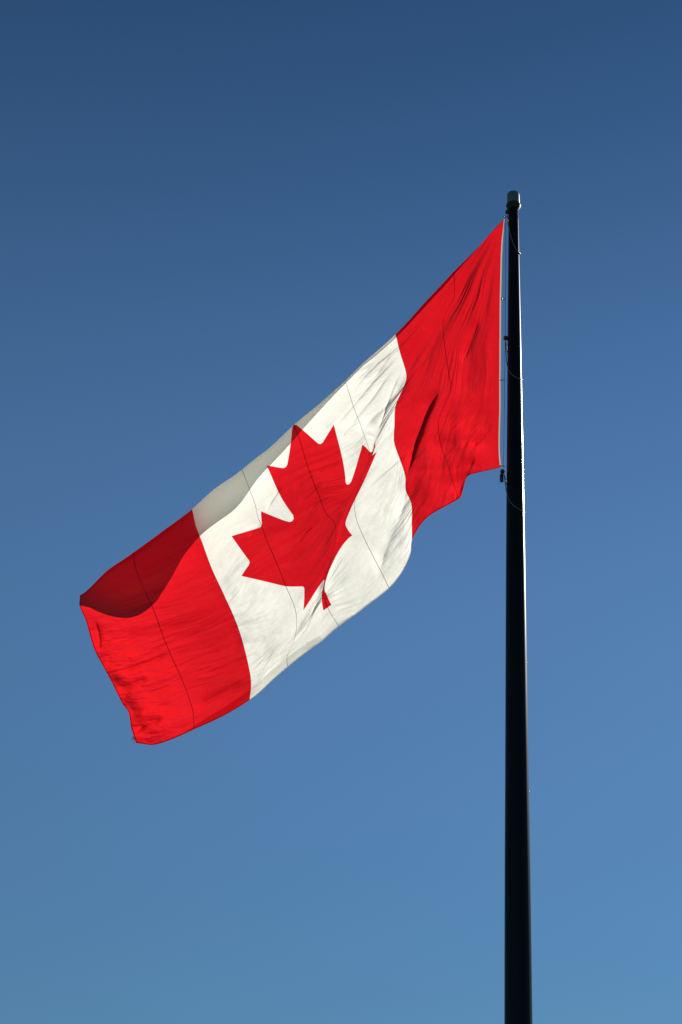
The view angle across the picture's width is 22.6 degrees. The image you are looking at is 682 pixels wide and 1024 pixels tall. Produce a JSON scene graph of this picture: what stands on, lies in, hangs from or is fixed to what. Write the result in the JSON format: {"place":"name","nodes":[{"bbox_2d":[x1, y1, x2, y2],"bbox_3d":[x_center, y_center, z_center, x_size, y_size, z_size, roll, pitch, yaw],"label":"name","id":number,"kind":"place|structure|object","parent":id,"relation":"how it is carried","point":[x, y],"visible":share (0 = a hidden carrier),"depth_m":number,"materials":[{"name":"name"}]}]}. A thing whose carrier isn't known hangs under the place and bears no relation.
{"place":"outdoors","nodes":[
{"label":"outdoors","id":0,"kind":"place"},
{"bbox_2d":[0,0,681,1023],"label":"sky","id":1,"kind":"structure","parent":0,"point":[214,213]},
{"label":"ground","id":2,"kind":"structure","parent":0,"visible":0},
{"bbox_2d":[504,190,532,1023],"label":"flagpole","id":3,"kind":"object","parent":2,"relation":"on","point":[517,968],"visible":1,"depth_m":23.67,"materials":[{"name":"black metal"}]},
{"bbox_2d":[503,336,522,379],"bbox_3d":[2.683,-2.364,26.467,0.252,0.822,0.274,-16,-33,31],"label":"retainer ring","id":4,"kind":"object","parent":3,"relation":"hanging from","point":[505,338],"visible":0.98,"depth_m":26.56,"materials":[{"name":"grey"}]},
{"bbox_2d":[505,209,520,254],"bbox_3d":[2.788,-4.518,27.613,0.206,0.872,0.228,-14,-32,28],"label":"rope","id":5,"kind":"object","parent":3,"relation":"hanging from","point":[507,211],"visible":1,"depth_m":27.64,"materials":[{"name":"grey"}]},
{"bbox_2d":[503,215,505,461],"bbox_3d":[2.552,-2.749,26.657,0.061,4.771,0.006,3,-28,0],"label":"halyard","id":6,"kind":"object","parent":5,"relation":"hanging from","point":[505,308],"visible":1,"depth_m":27.00,"materials":[{"name":"grey fabric"}]},
{"bbox_2d":[79,218,504,744],"bbox_3d":[-0.680,-0.826,25.635,6.268,9.227,0.680,0,-28,6],"label":"flag","id":7,"kind":"object","parent":6,"relation":"attached to","point":[262,571],"visible":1,"depth_m":25.11,"materials":[{"name":"red fabric"}]},
{"bbox_3d":[2.414,-0.689,25.557,0.075,0.026,0.032,3,-28,0],"label":"snap hook","id":8,"kind":"object","parent":3,"relation":"attached to","visible":0},
{"bbox_2d":[500,466,503,482],"bbox_3d":[2.397,-0.569,25.473,0.058,0.280,0.058,3,-28,0],"label":"counterweight","id":9,"kind":"object","parent":8,"relation":"hanging from","point":[501,477],"visible":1,"depth_m":25.42,"materials":[{"name":"black paint"}]},
{"bbox_2d":[500,469,524,512],"bbox_3d":[2.568,-0.285,25.374,0.322,0.735,0.314,-13,-32,27],"label":"retainer ring","id":10,"kind":"object","parent":9,"relation":"hanging from","point":[502,471],"visible":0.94,"depth_m":25.45,"materials":[{"name":"grey"}]}
]}

